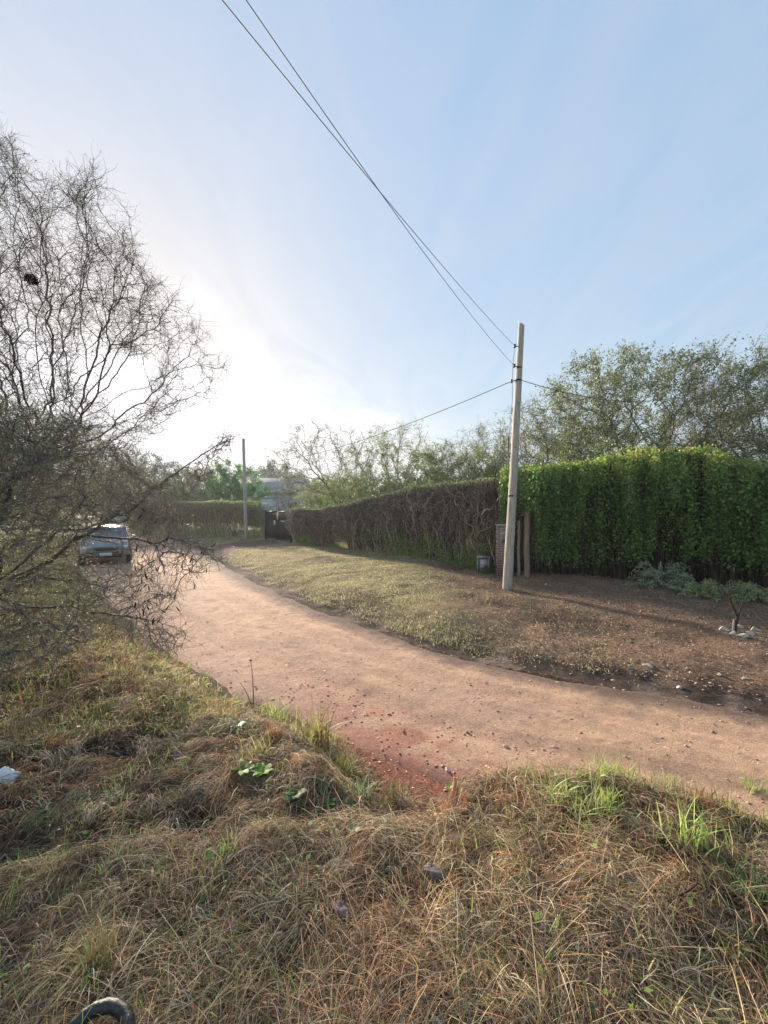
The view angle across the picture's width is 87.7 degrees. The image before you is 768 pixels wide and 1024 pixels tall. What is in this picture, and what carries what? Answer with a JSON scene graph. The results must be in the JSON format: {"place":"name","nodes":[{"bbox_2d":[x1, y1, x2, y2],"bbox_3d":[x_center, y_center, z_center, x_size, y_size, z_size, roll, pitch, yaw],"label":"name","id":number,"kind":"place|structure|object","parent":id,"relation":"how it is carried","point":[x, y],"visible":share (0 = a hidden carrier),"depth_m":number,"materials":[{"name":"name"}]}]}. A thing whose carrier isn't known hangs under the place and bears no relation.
{"place":"outdoors","nodes":[
{"label":"outdoors","id":0,"kind":"place"},
{"bbox_2d":[0,519,734,608],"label":"field grass","id":1,"kind":"structure","parent":0,"point":[68,571],"depth_m":14.36,"materials":[{"name":"green plant"}]},
{"bbox_2d":[0,628,767,1023],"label":"dry grass","id":2,"kind":"structure","parent":0,"point":[200,958],"depth_m":1.67,"materials":[{"name":"plant"}]},
{"bbox_2d":[678,873,697,896],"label":"fallen twig","id":3,"kind":"object","parent":2,"relation":"on","point":[689,889],"visible":0.95,"depth_m":1.65,"materials":[{"name":"wood"}]},
{"bbox_2d":[0,509,767,1023],"bbox_3d":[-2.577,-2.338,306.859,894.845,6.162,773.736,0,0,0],"label":"ground","id":4,"kind":"structure","parent":0,"point":[738,699],"depth_m":5.89,"materials":[{"name":"soil"}]},
{"bbox_2d":[0,767,21,784],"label":"plastic bag","id":5,"kind":"object","parent":4,"relation":"on","point":[5,771],"visible":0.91,"depth_m":2.76,"materials":[{"name":"white plastic"}]},
{"bbox_2d":[0,428,71,531],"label":"tree","id":6,"kind":"object","parent":4,"relation":"on","point":[30,486],"visible":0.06,"depth_m":17.41,"materials":[{"name":"green plant"}]},
{"bbox_2d":[0,414,157,550],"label":"tree","id":7,"kind":"object","parent":4,"relation":"on","point":[108,477],"visible":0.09,"depth_m":19.47,"materials":[{"name":"green plant"}]},
{"bbox_2d":[19,462,144,526],"bbox_3d":[-25.404,-1.635,33.883,10.718,6.719,8.554,0,0,18],"label":"tree","id":8,"kind":"object","parent":4,"relation":"on","point":[97,494],"visible":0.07,"depth_m":33.87,"materials":[{"name":"green plant"}]},
{"bbox_2d":[0,884,185,1021],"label":"grass tuft","id":9,"kind":"object","parent":4,"relation":"on","point":[88,948],"visible":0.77,"depth_m":1.39,"materials":[{"name":"green plant"}]},
{"bbox_2d":[67,996,135,1023],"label":"rubber hoop","id":10,"kind":"object","parent":4,"relation":"on","point":[118,1008],"visible":1,"depth_m":1.21,"materials":[{"name":"black rubber"}]},
{"bbox_2d":[80,816,152,879],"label":"grass tuft","id":11,"kind":"object","parent":4,"relation":"on","point":[115,851],"visible":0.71,"depth_m":1.85,"materials":[{"name":"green plant"}]},
{"bbox_2d":[0,119,237,492],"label":"bare tree","id":12,"kind":"object","parent":4,"relation":"on","point":[19,269],"visible":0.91,"depth_m":5.76,"materials":[{"name":"brown plant"}]},
{"bbox_2d":[23,272,39,285],"bbox_3d":[-4.615,-3.044,5.234,0.168,0.162,0.161,0,1,44],"label":"bird nest","id":13,"kind":"object","parent":12,"relation":"on","point":[34,280],"visible":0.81,"depth_m":5.21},
{"bbox_2d":[0,380,254,704],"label":"thorn shrub","id":14,"kind":"object","parent":4,"relation":"on","point":[10,479],"visible":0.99,"depth_m":4.08,"materials":[{"name":"brown plant"}]},
{"bbox_2d":[110,459,158,511],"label":"tree","id":15,"kind":"object","parent":4,"relation":"on","point":[140,476],"visible":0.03,"depth_m":73.33,"materials":[{"name":"green plant"}]},
{"bbox_2d":[83,443,186,504],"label":"tree","id":16,"kind":"object","parent":4,"relation":"on","point":[157,467],"visible":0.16,"depth_m":47.09,"materials":[{"name":"green plant"}]},
{"bbox_2d":[124,476,211,527],"bbox_3d":[-17.974,-0.749,33.093,6.803,4.961,5.704,0,0,0],"label":"tree","id":17,"kind":"object","parent":4,"relation":"on","point":[172,494],"visible":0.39,"depth_m":32.30,"materials":[{"name":"green plant"}]},
{"bbox_2d":[148,466,225,516],"bbox_3d":[-19.484,-1.606,39.749,8.034,6.574,6.404,0,0,0],"label":"tree","id":18,"kind":"object","parent":4,"relation":"on","point":[192,477],"visible":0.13,"depth_m":38.95,"materials":[{"name":"green plant"}]},
{"bbox_2d":[173,464,217,503],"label":"tree","id":19,"kind":"object","parent":4,"relation":"on","point":[197,474],"visible":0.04,"depth_m":77.01,"materials":[{"name":"green plant"}]},
{"bbox_2d":[193,778,203,827],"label":"dry stalk","id":20,"kind":"object","parent":4,"relation":"on","point":[199,805],"visible":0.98,"depth_m":2.27,"materials":[{"name":"plant"}]},
{"bbox_2d":[126,497,273,539],"bbox_3d":[-19.497,0.517,35.167,34.327,3.225,3.532,0,1,45],"label":"hedge","id":21,"kind":"object","parent":4,"relation":"on","point":[213,510],"visible":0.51,"depth_m":27.36,"materials":[{"name":"green plant"}]},
{"bbox_2d":[206,827,239,863],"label":"grass tuft","id":22,"kind":"object","parent":4,"relation":"on","point":[226,848],"visible":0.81,"depth_m":1.90,"materials":[{"name":"green plant"}]},
{"bbox_2d":[195,457,272,527],"bbox_3d":[-13.806,-1.806,36.802,7.268,7.011,5.494,0,0,0],"label":"tree","id":23,"kind":"object","parent":4,"relation":"on","point":[235,491],"visible":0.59,"depth_m":35.85,"materials":[{"name":"green plant"}]},
{"bbox_2d":[228,719,245,727],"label":"broadleaf weed","id":24,"kind":"object","parent":4,"relation":"on","point":[241,722],"visible":0.88,"depth_m":3.39,"materials":[{"name":"green plant"}]},
{"bbox_2d":[215,466,261,499],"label":"tree","id":25,"kind":"object","parent":4,"relation":"on","point":[234,475],"visible":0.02,"depth_m":73.69,"materials":[{"name":"green plant"}]},
{"bbox_2d":[231,759,256,775],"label":"broadleaf weed","id":26,"kind":"object","parent":4,"relation":"on","point":[245,770],"visible":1,"depth_m":2.63,"materials":[{"name":"green plant"}]},
{"bbox_2d":[242,438,247,538],"bbox_3d":[-8.566,-1.386,24.646,0.348,6.318,0.230,0,0,0],"label":"utility pole","id":27,"kind":"object","parent":4,"relation":"on","point":[244,494],"visible":0.96,"depth_m":24.56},
{"bbox_2d":[250,659,253,707],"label":"dry stalk","id":28,"kind":"object","parent":4,"relation":"on","point":[253,687],"visible":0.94,"depth_m":4.47,"materials":[{"name":"plant"}]},
{"bbox_2d":[231,726,288,764],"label":"grass tuft","id":29,"kind":"object","parent":4,"relation":"on","point":[258,749],"visible":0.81,"depth_m":2.82,"materials":[{"name":"green plant"}]},
{"bbox_2d":[251,762,273,776],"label":"broadleaf weed","id":30,"kind":"object","parent":4,"relation":"on","point":[259,771],"visible":1,"depth_m":2.63,"materials":[{"name":"green plant"}]},
{"bbox_2d":[259,463,267,477],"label":"pine tree","id":31,"kind":"object","parent":4,"relation":"on","point":[262,474],"visible":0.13,"depth_m":103.38,"materials":[{"name":"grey plant"}]},
{"bbox_2d":[252,719,283,744],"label":"grass tuft","id":32,"kind":"object","parent":4,"relation":"on","point":[273,731],"visible":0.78,"depth_m":3.10,"materials":[{"name":"brown plant"}]},
{"bbox_2d":[262,458,276,477],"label":"pine tree","id":33,"kind":"object","parent":4,"relation":"on","point":[268,472],"visible":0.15,"depth_m":97.52,"materials":[{"name":"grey plant"}]},
{"bbox_2d":[238,471,309,524],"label":"house","id":34,"kind":"structure","parent":4,"relation":"on","point":[272,482],"depth_m":45.85,"materials":[{"name":"white plastic"}]},
{"bbox_2d":[260,497,288,529],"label":"garden wall","id":35,"kind":"structure","parent":4,"relation":"on","point":[269,501],"depth_m":33.38,"materials":[{"name":"grey"}]},
{"bbox_2d":[262,696,292,722],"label":"grass tuft","id":36,"kind":"object","parent":4,"relation":"on","point":[277,714],"visible":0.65,"depth_m":4.21,"materials":[{"name":"green plant"}]},
{"bbox_2d":[265,510,291,542],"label":"metal gate","id":37,"kind":"structure","parent":4,"relation":"on","point":[275,527],"depth_m":22.71,"materials":[{"name":"black metal"}]},
{"bbox_2d":[280,461,289,477],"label":"pine tree","id":38,"kind":"object","parent":4,"relation":"on","point":[286,469],"visible":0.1,"depth_m":96.62,"materials":[{"name":"green plant"}]},
{"bbox_2d":[272,476,313,510],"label":"shrub","id":39,"kind":"object","parent":4,"relation":"on","point":[286,500],"visible":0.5,"depth_m":30.94,"materials":[{"name":"green plant"}]},
{"bbox_2d":[276,467,311,500],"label":"tree","id":40,"kind":"object","parent":4,"relation":"on","point":[295,474],"visible":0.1,"depth_m":84.96,"materials":[{"name":"green plant"}]},
{"bbox_2d":[283,784,307,800],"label":"broadleaf weed","id":41,"kind":"object","parent":4,"relation":"on","point":[299,791],"visible":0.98,"depth_m":2.41,"materials":[{"name":"green plant"}]},
{"bbox_2d":[284,688,354,750],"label":"grass tuft","id":42,"kind":"object","parent":4,"relation":"on","point":[322,728],"visible":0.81,"depth_m":3.60,"materials":[{"name":"green plant"}]},
{"bbox_2d":[256,417,383,503],"bbox_3d":[-3.696,-2.011,23.628,7.557,7.633,6.781,0,0,0],"label":"acacia tree","id":43,"kind":"object","parent":4,"relation":"on","point":[316,461],"visible":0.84,"depth_m":22.99,"materials":[{"name":"green plant"}]},
{"bbox_2d":[292,932,350,1003],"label":"grass tuft","id":44,"kind":"object","parent":4,"relation":"on","point":[329,961],"visible":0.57,"depth_m":1.42,"materials":[{"name":"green plant"}]},
{"bbox_2d":[322,797,336,805],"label":"broadleaf weed","id":45,"kind":"object","parent":4,"relation":"on","point":[329,801],"visible":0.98,"depth_m":2.39,"materials":[{"name":"green plant"}]},
{"bbox_2d":[292,469,368,507],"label":"shrub","id":46,"kind":"object","parent":4,"relation":"on","point":[316,499],"visible":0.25,"depth_m":26.49,"materials":[{"name":"green plant"}]},
{"bbox_2d":[296,469,374,507],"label":"tree","id":47,"kind":"object","parent":4,"relation":"on","point":[334,474],"visible":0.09,"depth_m":41.10,"materials":[{"name":"green plant"}]},
{"bbox_2d":[329,898,348,921],"bbox_3d":[-0.178,1.616,1.614,0.064,0.064,0.092,0,0,-22],"label":"stone","id":48,"kind":"object","parent":4,"relation":"on","point":[341,904],"visible":0.77,"depth_m":1.60,"materials":[{"name":"grey stone"}]},
{"bbox_2d":[319,739,373,778],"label":"grass tuft","id":49,"kind":"object","parent":4,"relation":"on","point":[339,758],"visible":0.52,"depth_m":3.22,"materials":[{"name":"green plant"}]},
{"bbox_2d":[348,823,363,834],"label":"broadleaf weed","id":50,"kind":"object","parent":4,"relation":"on","point":[354,828],"visible":0.81,"depth_m":2.06,"materials":[{"name":"green plant"}]},
{"bbox_2d":[311,461,419,505],"bbox_3d":[-0.443,-0.593,21.322,5.379,4.829,5.598,0,1,33],"label":"shrub","id":51,"kind":"object","parent":4,"relation":"on","point":[384,488],"visible":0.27,"depth_m":20.72,"materials":[{"name":"green plant"}]},
{"bbox_2d":[350,762,381,805],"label":"grass tuft","id":52,"kind":"object","parent":4,"relation":"on","point":[360,790],"visible":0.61,"depth_m":2.81,"materials":[{"name":"green plant"}]},
{"bbox_2d":[0,587,752,1023],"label":"weeds","id":53,"kind":"object","parent":4,"relation":"on","point":[536,917],"visible":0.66,"depth_m":1.71,"materials":[{"name":"green plant"}]},
{"bbox_2d":[0,578,767,1023],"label":"green grass","id":54,"kind":"structure","parent":4,"relation":"on","point":[192,698],"depth_m":3.30,"materials":[{"name":"green plant"}]},
{"bbox_2d":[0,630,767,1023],"bbox_3d":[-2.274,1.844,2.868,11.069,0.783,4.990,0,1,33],"label":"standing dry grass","id":55,"kind":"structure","parent":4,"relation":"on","point":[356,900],"depth_m":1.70,"materials":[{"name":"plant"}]},
{"bbox_2d":[337,418,440,500],"bbox_3d":[0.377,-1.969,24.091,6.935,7.543,6.182,0,0,0],"label":"acacia tree","id":56,"kind":"object","parent":4,"relation":"on","point":[386,454],"visible":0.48,"depth_m":23.18,"materials":[{"name":"green plant"}]},
{"bbox_2d":[380,768,413,807],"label":"grass tuft","id":57,"kind":"object","parent":4,"relation":"on","point":[391,794],"visible":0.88,"depth_m":3.04,"materials":[{"name":"green plant"}]},
{"bbox_2d":[398,896,409,904],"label":"broadleaf weed","id":58,"kind":"object","parent":4,"relation":"on","point":[401,899],"visible":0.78,"depth_m":1.67,"materials":[{"name":"green plant"}]},
{"bbox_2d":[281,474,533,570],"bbox_3d":[-0.562,0.309,16.917,1.614,3.197,14.842,0,1,-44],"label":"dry vine hedge","id":59,"kind":"object","parent":4,"relation":"on","point":[442,516],"visible":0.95,"depth_m":14.69,"materials":[{"name":"brown plant"}]},
{"bbox_2d":[422,862,445,882],"bbox_3d":[0.226,1.600,1.774,0.107,0.050,0.049,0,1,33],"label":"stone","id":60,"kind":"object","parent":4,"relation":"on","point":[434,871],"visible":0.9,"depth_m":1.76,"materials":[{"name":"grey stone"}]},
{"bbox_2d":[385,438,505,545],"bbox_3d":[3.219,-0.915,19.336,6.507,5.508,6.342,0,0,0],"label":"shrub","id":61,"kind":"object","parent":4,"relation":"on","point":[441,475],"visible":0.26,"depth_m":18.97,"materials":[{"name":"green plant"}]},
{"bbox_2d":[179,578,767,813],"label":"rubble","id":62,"kind":"object","parent":4,"relation":"on","point":[442,765],"visible":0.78,"depth_m":5.12,"materials":[{"name":"stone"}]},
{"bbox_2d":[420,418,533,489],"bbox_3d":[5.557,-1.989,23.997,7.557,7.574,6.608,0,0,0],"label":"acacia tree","id":63,"kind":"object","parent":4,"relation":"on","point":[486,446],"visible":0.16,"depth_m":23.13,"materials":[{"name":"green plant"}]},
{"bbox_2d":[476,556,489,570],"bbox_3d":[3.093,1.632,12.485,0.409,0.507,0.238,0,0,10],"label":"utility box","id":64,"kind":"object","parent":4,"relation":"on","point":[483,560],"visible":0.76,"depth_m":12.40,"materials":[{"name":"grey metal"}]},
{"bbox_2d":[480,559,487,570],"bbox_3d":[3.093,1.645,12.414,0.248,0.359,0.021,0,0,10],"label":"metal door","id":65,"kind":"structure","parent":64,"relation":"in","point":[482,561],"depth_m":12.40,"materials":[{"name":"grey metal"}]},
{"bbox_2d":[476,563,495,573],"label":"weed clump","id":66,"kind":"object","parent":4,"relation":"on","point":[492,568],"visible":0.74,"depth_m":12.23,"materials":[{"name":"green plant"}]},
{"bbox_2d":[481,959,493,1000],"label":"dry stalk","id":67,"kind":"object","parent":4,"relation":"on","point":[486,969],"visible":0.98,"depth_m":1.33,"materials":[{"name":"plant"}]},
{"bbox_2d":[443,442,533,546],"bbox_3d":[4.592,-0.635,16.977,4.672,4.972,3.975,0,0,0],"label":"shrub","id":68,"kind":"object","parent":4,"relation":"on","point":[488,466],"visible":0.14,"depth_m":16.85,"materials":[{"name":"green plant"}]},
{"bbox_2d":[462,590,518,603],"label":"grass tuft","id":69,"kind":"object","parent":4,"relation":"on","point":[488,597],"visible":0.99,"depth_m":8.45,"materials":[{"name":"green plant"}]},
{"bbox_2d":[495,524,513,576],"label":"brick pillar","id":70,"kind":"structure","parent":4,"relation":"on","point":[500,537],"depth_m":11.60,"materials":[{"name":"brown brick"}]},
{"bbox_2d":[502,322,524,590],"bbox_3d":[3.246,-1.352,10.046,0.526,6.855,0.234,0,0,0],"label":"utility pole","id":71,"kind":"object","parent":4,"relation":"on","point":[509,541],"visible":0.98,"depth_m":9.97,"materials":[{"name":"concrete"}]},
{"bbox_2d":[222,0,513,344],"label":"overhead wire","id":72,"kind":"object","parent":71,"relation":"attached to","point":[337,140],"visible":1,"depth_m":3.60,"materials":[{"name":"grey"}]},
{"bbox_2d":[246,0,510,361],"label":"overhead wire","id":73,"kind":"object","parent":71,"relation":"attached to","point":[352,152],"visible":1,"depth_m":3.77,"materials":[{"name":"grey"}]},
{"bbox_2d":[261,381,510,462],"bbox_3d":[-2.695,-2.971,17.359,0.017,0.787,18.748,0,1,-39],"label":"service wire","id":74,"kind":"object","parent":71,"relation":"attached to","point":[403,425],"visible":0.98,"depth_m":13.04,"materials":[{"name":"grey"}]},
{"bbox_2d":[522,380,680,401],"bbox_3d":[7.484,-3.880,12.748,9.706,1.162,0.016,0,1,-34],"label":"service wire","id":75,"kind":"object","parent":71,"relation":"attached to","point":[589,397],"visible":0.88,"depth_m":11.74,"materials":[{"name":"grey"}]},
{"bbox_2d":[517,521,520,575],"bbox_3d":[3.887,1.075,11.536,0.104,1.638,0.089,0,0,0],"label":"wooden post","id":76,"kind":"object","parent":4,"relation":"on","point":[518,549],"visible":0.93,"depth_m":11.50,"materials":[{"name":"brown wood"}]},
{"bbox_2d":[523,508,529,576],"bbox_3d":[4.088,0.880,11.453,0.179,2.050,0.169,0,0,0],"label":"wooden post","id":77,"kind":"object","parent":4,"relation":"on","point":[526,551],"visible":0.78,"depth_m":11.39,"materials":[{"name":"brown wood"}]},
{"bbox_2d":[521,752,534,772],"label":"grass tuft","id":78,"kind":"object","parent":4,"relation":"on","point":[529,761],"visible":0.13,"depth_m":3.23,"materials":[{"name":"beige plant"}]},
{"bbox_2d":[488,377,618,476],"bbox_3d":[6.975,-1.683,16.566,5.679,7.080,5.379,0,0,0],"label":"acacia tree","id":79,"kind":"object","parent":4,"relation":"on","point":[545,430],"visible":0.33,"depth_m":15.90,"materials":[{"name":"green plant"}]},
{"bbox_2d":[514,751,627,836],"bbox_3d":[1.030,1.570,2.261,0.656,0.184,0.711,0,0,0],"label":"grass tuft","id":80,"kind":"object","parent":4,"relation":"on","point":[564,794],"visible":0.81,"depth_m":2.25,"materials":[{"name":"green plant"}]},
{"bbox_2d":[412,567,767,696],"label":"leaf litter","id":81,"kind":"object","parent":4,"relation":"on","point":[552,642],"visible":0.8,"depth_m":7.45,"materials":[{"name":"plant"}]},
{"bbox_2d":[507,407,679,467],"bbox_3d":[7.641,-0.982,14.525,5.842,5.703,5.183,0,0,0],"label":"shrub","id":82,"kind":"object","parent":4,"relation":"on","point":[602,445],"visible":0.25,"depth_m":13.95,"materials":[{"name":"green plant"}]},
{"bbox_2d":[565,744,646,781],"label":"grass tuft","id":83,"kind":"object","parent":4,"relation":"on","point":[610,767],"visible":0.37,"depth_m":3.38,"materials":[{"name":"beige plant"}]},
{"bbox_2d":[591,774,629,817],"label":"grass tuft","id":84,"kind":"object","parent":4,"relation":"on","point":[601,799],"visible":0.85,"depth_m":2.20,"materials":[{"name":"green plant"}]},
{"bbox_2d":[493,438,767,588],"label":"green hedge","id":85,"kind":"object","parent":4,"relation":"on","point":[702,513],"visible":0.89,"depth_m":10.48,"materials":[{"name":"green plant"}]},
{"bbox_2d":[519,329,767,461],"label":"acacia tree","id":86,"kind":"object","parent":4,"relation":"on","point":[615,379],"visible":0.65,"depth_m":13.91,"materials":[{"name":"green plant"}]},
{"bbox_2d":[642,663,652,668],"bbox_3d":[3.686,2.153,5.587,0.097,0.083,0.130,0,1,-45],"label":"stone","id":87,"kind":"object","parent":4,"relation":"on","point":[649,665],"visible":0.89,"depth_m":5.55,"materials":[{"name":"white stone"}]},
{"bbox_2d":[619,561,704,589],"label":"feathery plant","id":88,"kind":"object","parent":4,"relation":"on","point":[669,581],"visible":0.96,"depth_m":9.79,"materials":[{"name":"green plant"}]},
{"bbox_2d":[649,758,693,790],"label":"grass tuft","id":89,"kind":"object","parent":4,"relation":"on","point":[674,781],"visible":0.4,"depth_m":3.25,"materials":[{"name":"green plant"}]},
{"bbox_2d":[640,782,736,862],"bbox_3d":[1.441,1.524,2.017,0.405,0.223,0.386,0,0,-13],"label":"grass tuft","id":90,"kind":"object","parent":4,"relation":"on","point":[701,836],"visible":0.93,"depth_m":1.95,"materials":[{"name":"green plant"}]},
{"bbox_2d":[666,578,737,601],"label":"feathery plant","id":91,"kind":"object","parent":4,"relation":"on","point":[710,587],"visible":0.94,"depth_m":9.02,"materials":[{"name":"green plant"}]},
{"bbox_2d":[653,406,767,462],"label":"shrub","id":92,"kind":"object","parent":4,"relation":"on","point":[758,453],"visible":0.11,"depth_m":13.99,"materials":[{"name":"green plant"}]},
{"bbox_2d":[657,326,767,463],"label":"acacia tree","id":93,"kind":"object","parent":4,"relation":"on","point":[745,396],"visible":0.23,"depth_m":14.78,"materials":[{"name":"green plant"}]},
{"bbox_2d":[719,626,729,630],"bbox_3d":[5.716,1.970,6.698,0.173,0.102,0.105,13,9,32],"label":"stone","id":94,"kind":"object","parent":4,"relation":"on","point":[723,628],"visible":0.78,"depth_m":6.67,"materials":[{"name":"white stone"}]},
{"bbox_2d":[721,586,742,630],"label":"sapling","id":95,"kind":"object","parent":4,"relation":"on","point":[735,624],"visible":0.97,"depth_m":6.64,"materials":[{"name":"brown plant"}]},
{"bbox_2d":[700,579,767,603],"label":"feathery plant","id":96,"kind":"object","parent":4,"relation":"on","point":[748,591],"visible":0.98,"depth_m":8.58,"materials":[{"name":"green plant"}]},
{"bbox_2d":[704,853,767,933],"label":"grass tuft","id":97,"kind":"object","parent":4,"relation":"on","point":[758,887],"visible":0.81,"depth_m":1.75,"materials":[{"name":"green plant"}]},
{"bbox_2d":[737,633,748,637],"bbox_3d":[5.729,1.990,6.420,0.182,0.107,0.138,0,0,-14],"label":"stone","id":98,"kind":"object","parent":4,"relation":"on","point":[743,635],"visible":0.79,"depth_m":6.37,"materials":[{"name":"white stone"}]},
{"bbox_2d":[751,627,761,631],"bbox_3d":[6.187,1.964,6.653,0.165,0.120,0.110,0,1,33],"label":"stone","id":99,"kind":"object","parent":4,"relation":"on","point":[755,629],"visible":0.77,"depth_m":6.62,"materials":[{"name":"white stone"}]},
{"bbox_2d":[0,0,767,505],"label":"sky","id":100,"kind":"structure","parent":0,"point":[589,173],"materials":[{"name":"blue"}]},
{"bbox_2d":[63,512,767,823],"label":"road","id":101,"kind":"structure","parent":0,"point":[378,688],"depth_m":4.64,"materials":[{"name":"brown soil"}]},
{"bbox_2d":[77,525,135,564],"bbox_3d":[-12.122,1.328,17.421,2.140,1.535,4.198,0,1,-35],"label":"car","id":102,"kind":"object","parent":101,"relation":"on","point":[107,550],"visible":0.59,"depth_m":15.92,"materials":[{"name":"silver metal"}]},
{"bbox_2d":[730,762,767,797],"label":"grass tuft","id":103,"kind":"object","parent":101,"relation":"on","point":[753,785],"visible":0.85,"depth_m":3.19,"materials":[{"name":"green plant"}]},
{"bbox_2d":[196,531,676,685],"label":"verge grass","id":104,"kind":"structure","parent":0,"point":[395,575],"depth_m":10.32,"materials":[{"name":"green plant"}]}
]}

